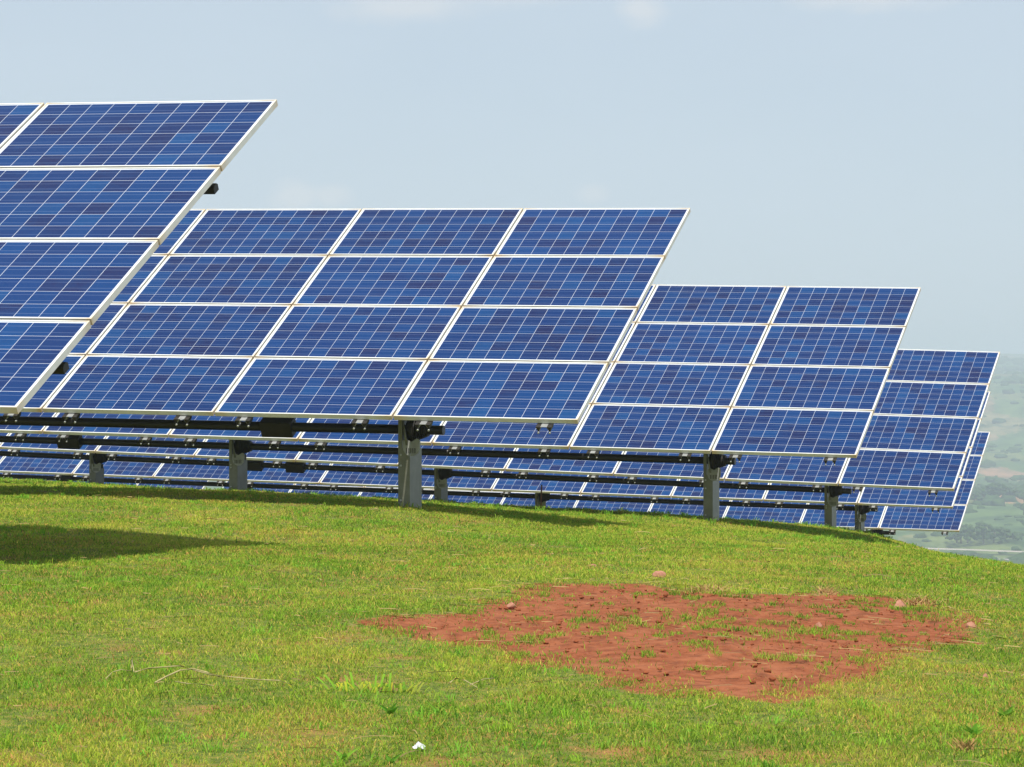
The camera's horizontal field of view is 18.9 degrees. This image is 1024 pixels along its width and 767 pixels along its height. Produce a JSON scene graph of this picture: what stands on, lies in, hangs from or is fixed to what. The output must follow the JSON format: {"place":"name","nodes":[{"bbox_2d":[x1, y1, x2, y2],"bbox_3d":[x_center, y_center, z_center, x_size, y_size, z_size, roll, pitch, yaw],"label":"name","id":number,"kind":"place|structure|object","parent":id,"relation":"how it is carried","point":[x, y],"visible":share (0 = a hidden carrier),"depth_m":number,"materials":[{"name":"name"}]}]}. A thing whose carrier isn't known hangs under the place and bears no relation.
{"place":"outdoors","nodes":[
{"label":"outdoors","id":0,"kind":"place"},
{"bbox_2d":[0,487,1023,766],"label":"ground","id":1,"kind":"structure","parent":0,"point":[736,679],"depth_m":12.32,"materials":[{"name":"green plant"}]},
{"bbox_2d":[0,473,208,488],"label":"solar array","id":2,"kind":"object","parent":1,"relation":"on","point":[178,486],"depth_m":69.42,"materials":[{"name":"glass"}]},
{"bbox_2d":[0,100,277,413],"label":"solar array","id":3,"kind":"object","parent":1,"relation":"on","point":[98,200],"visible":1,"depth_m":18.89,"materials":[{"name":"glass"}]},
{"bbox_2d":[105,660,292,685],"bbox_3d":[-1.137,1.039,11.003,0.832,0.039,0.407,0,0,30],"label":"dry vine","id":4,"kind":"object","parent":1,"relation":"on","point":[198,670],"visible":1,"depth_m":11.05,"materials":[{"name":"plant"}]},
{"bbox_2d":[0,208,690,508],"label":"solar array","id":5,"kind":"object","parent":1,"relation":"on","point":[415,322],"visible":0.91,"depth_m":28.10,"materials":[{"name":"glass"}]},
{"bbox_2d":[333,747,359,759],"bbox_3d":[-0.493,1.107,9.168,0.088,0.052,0.020,0,0,0],"label":"weed","id":6,"kind":"object","parent":1,"relation":"on","point":[339,754],"visible":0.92,"depth_m":9.17,"materials":[{"name":"green plant"}]},
{"bbox_2d":[284,672,428,693],"bbox_3d":[-0.546,1.058,10.847,0.515,0.082,0.160,0,0,0],"label":"grass tuft","id":7,"kind":"object","parent":1,"relation":"on","point":[347,685],"visible":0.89,"depth_m":10.84,"materials":[{"name":"green plant"}]},
{"bbox_2d":[376,702,399,713],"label":"weed","id":8,"kind":"object","parent":1,"relation":"on","point":[392,709],"visible":0.96,"depth_m":10.17,"materials":[{"name":"green plant"}]},
{"bbox_2d":[385,752,402,763],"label":"weed","id":9,"kind":"object","parent":1,"relation":"on","point":[392,759],"visible":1,"depth_m":9.11,"materials":[{"name":"green plant"}]},
{"bbox_2d":[412,741,425,748],"bbox_3d":[-0.282,1.095,9.332,0.040,0.023,0.030,0,0,0],"label":"paper scrap","id":10,"kind":"object","parent":1,"relation":"on","point":[416,745],"visible":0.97,"depth_m":9.32,"materials":[{"name":"white paper"}]},
{"bbox_2d":[426,700,454,710],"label":"weed","id":11,"kind":"object","parent":1,"relation":"on","point":[443,706],"visible":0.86,"depth_m":10.24,"materials":[{"name":"green plant"}]},
{"bbox_2d":[0,284,920,519],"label":"solar array","id":12,"kind":"object","parent":1,"relation":"on","point":[713,374],"visible":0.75,"depth_m":36.18,"materials":[{"name":"glass"}]},
{"bbox_2d":[449,678,494,687],"bbox_3d":[-0.155,1.069,11.075,0.128,0.020,0.288,0,0,12],"label":"dry vine","id":13,"kind":"object","parent":1,"relation":"on","point":[472,683],"visible":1,"depth_m":11.05,"materials":[{"name":"beige plant"}]},
{"bbox_2d":[0,391,989,530],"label":"solar array","id":14,"kind":"object","parent":1,"relation":"on","point":[867,500],"visible":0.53,"depth_m":55.71,"materials":[{"name":"glass"}]},
{"bbox_2d":[0,349,999,527],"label":"solar array","id":15,"kind":"object","parent":1,"relation":"on","point":[922,424],"visible":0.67,"depth_m":45.45,"materials":[{"name":"glass"}]},
{"bbox_2d":[506,602,515,608],"bbox_3d":[-0.005,1.066,14.798,0.042,0.035,0.038,0,0,-34],"label":"stone","id":16,"kind":"object","parent":1,"relation":"on","point":[511,605],"visible":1,"depth_m":14.79,"materials":[{"name":"pink stone"}]},
{"bbox_2d":[0,477,1023,766],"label":"grass","id":17,"kind":"structure","parent":1,"relation":"on","point":[614,529],"depth_m":13.63,"materials":[{"name":"green plant"}]},
{"bbox_2d":[0,483,1023,766],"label":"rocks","id":18,"kind":"object","parent":1,"relation":"on","point":[566,619],"visible":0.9,"depth_m":14.09,"materials":[{"name":"stone"}]},
{"bbox_2d":[540,485,541,507],"bbox_3d":[0.345,1.443,36.500,0.030,0.490,0.020,0,0,0],"label":"stake","id":19,"kind":"object","parent":1,"relation":"on","point":[541,498],"visible":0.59,"depth_m":36.49,"materials":[{"name":"metal"}]},
{"bbox_2d":[223,432,989,535],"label":"solar array","id":20,"kind":"object","parent":1,"relation":"on","point":[892,519],"visible":0.15,"depth_m":64.48,"materials":[{"name":"glass"}]},
{"bbox_2d":[652,571,665,577],"bbox_3d":[0.821,1.085,17.207,0.085,0.080,0.080,0,0,-6],"label":"stone","id":21,"kind":"object","parent":1,"relation":"on","point":[657,573],"visible":0.48,"depth_m":17.18,"materials":[{"name":"pink stone"}]},
{"bbox_2d":[374,585,961,690],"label":"soil crumbs","id":22,"kind":"object","parent":1,"relation":"on","point":[664,650],"visible":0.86,"depth_m":13.63,"materials":[{"name":"brown soil"}]},
{"bbox_2d":[685,582,741,592],"bbox_3d":[1.052,1.062,15.969,0.306,0.062,0.217,0,0,0],"label":"dead tuft","id":23,"kind":"object","parent":1,"relation":"on","point":[702,587],"visible":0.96,"depth_m":15.96,"materials":[{"name":"beige plant"}]},
{"bbox_2d":[803,584,846,594],"bbox_3d":[1.660,1.092,16.273,0.196,0.063,0.164,0,0,41],"label":"dead tuft","id":24,"kind":"object","parent":1,"relation":"on","point":[823,590],"visible":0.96,"depth_m":16.28,"materials":[{"name":"beige plant"}]},
{"bbox_2d":[894,600,906,607],"bbox_3d":[1.955,1.126,15.494,0.069,0.079,0.056,0,0,9],"label":"stone","id":25,"kind":"object","parent":1,"relation":"on","point":[900,603],"visible":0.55,"depth_m":15.48,"materials":[{"name":"pink stone"}]},
{"bbox_2d":[887,594,948,605],"bbox_3d":[2.094,1.118,15.877,0.323,0.063,0.217,0,0,0],"label":"dead tuft","id":26,"kind":"object","parent":1,"relation":"on","point":[920,601],"visible":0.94,"depth_m":15.86,"materials":[{"name":"beige plant"}]},
{"bbox_2d":[946,737,975,751],"bbox_3d":[1.375,1.106,9.393,0.100,0.054,0.093,0,0,0],"label":"dead tuft","id":27,"kind":"object","parent":1,"relation":"on","point":[962,746],"visible":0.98,"depth_m":9.39,"materials":[{"name":"beige plant"}]},
{"bbox_2d":[966,621,978,627],"bbox_3d":[2.133,1.128,14.277,0.061,0.052,0.045,0,0,2],"label":"stone","id":28,"kind":"object","parent":1,"relation":"on","point":[971,624],"visible":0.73,"depth_m":14.27,"materials":[{"name":"pink stone"}]},
{"bbox_2d":[961,723,985,736],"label":"weed","id":29,"kind":"object","parent":1,"relation":"on","point":[975,729],"visible":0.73,"depth_m":9.74,"materials":[{"name":"green plant"}]},
{"bbox_2d":[996,706,1015,717],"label":"weed","id":30,"kind":"object","parent":1,"relation":"on","point":[1007,712],"visible":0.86,"depth_m":10.30,"materials":[{"name":"green plant"}]},
{"bbox_2d":[0,0,1023,353],"label":"sky","id":31,"kind":"structure","parent":0,"point":[833,143],"materials":[{"name":"blue"}]},
{"bbox_2d":[204,354,1023,558],"bbox_3d":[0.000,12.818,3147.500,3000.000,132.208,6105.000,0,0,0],"label":"hillside","id":32,"kind":"structure","parent":0,"point":[1006,435],"depth_m":2059.62,"materials":[{"name":"green plant"}]},
{"bbox_2d":[910,356,1023,564],"bbox_3d":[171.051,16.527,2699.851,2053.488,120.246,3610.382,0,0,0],"label":"bushes","id":33,"kind":"object","parent":32,"relation":"on","point":[992,499],"visible":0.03,"depth_m":1869.89,"materials":[{"name":"green plant"}]},
{"bbox_2d":[969,491,982,499],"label":"tree clump","id":34,"kind":"object","parent":32,"relation":"on","point":[973,496],"visible":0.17,"depth_m":1551.48,"materials":[{"name":"green plant"}]},
{"bbox_2d":[944,523,1022,543],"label":"tree clump","id":35,"kind":"object","parent":32,"relation":"on","point":[968,531],"visible":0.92,"depth_m":1257.59,"materials":[{"name":"green plant"}]},
{"bbox_2d":[975,482,1018,497],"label":"tree clump","id":36,"kind":"object","parent":32,"relation":"on","point":[999,489],"visible":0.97,"depth_m":1578.42,"materials":[{"name":"green plant"}]},
{"bbox_2d":[928,548,1023,551],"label":"road","id":37,"kind":"structure","parent":0,"point":[975,549],"depth_m":1229.72,"materials":[{"name":"grey asphalt"}]}
]}

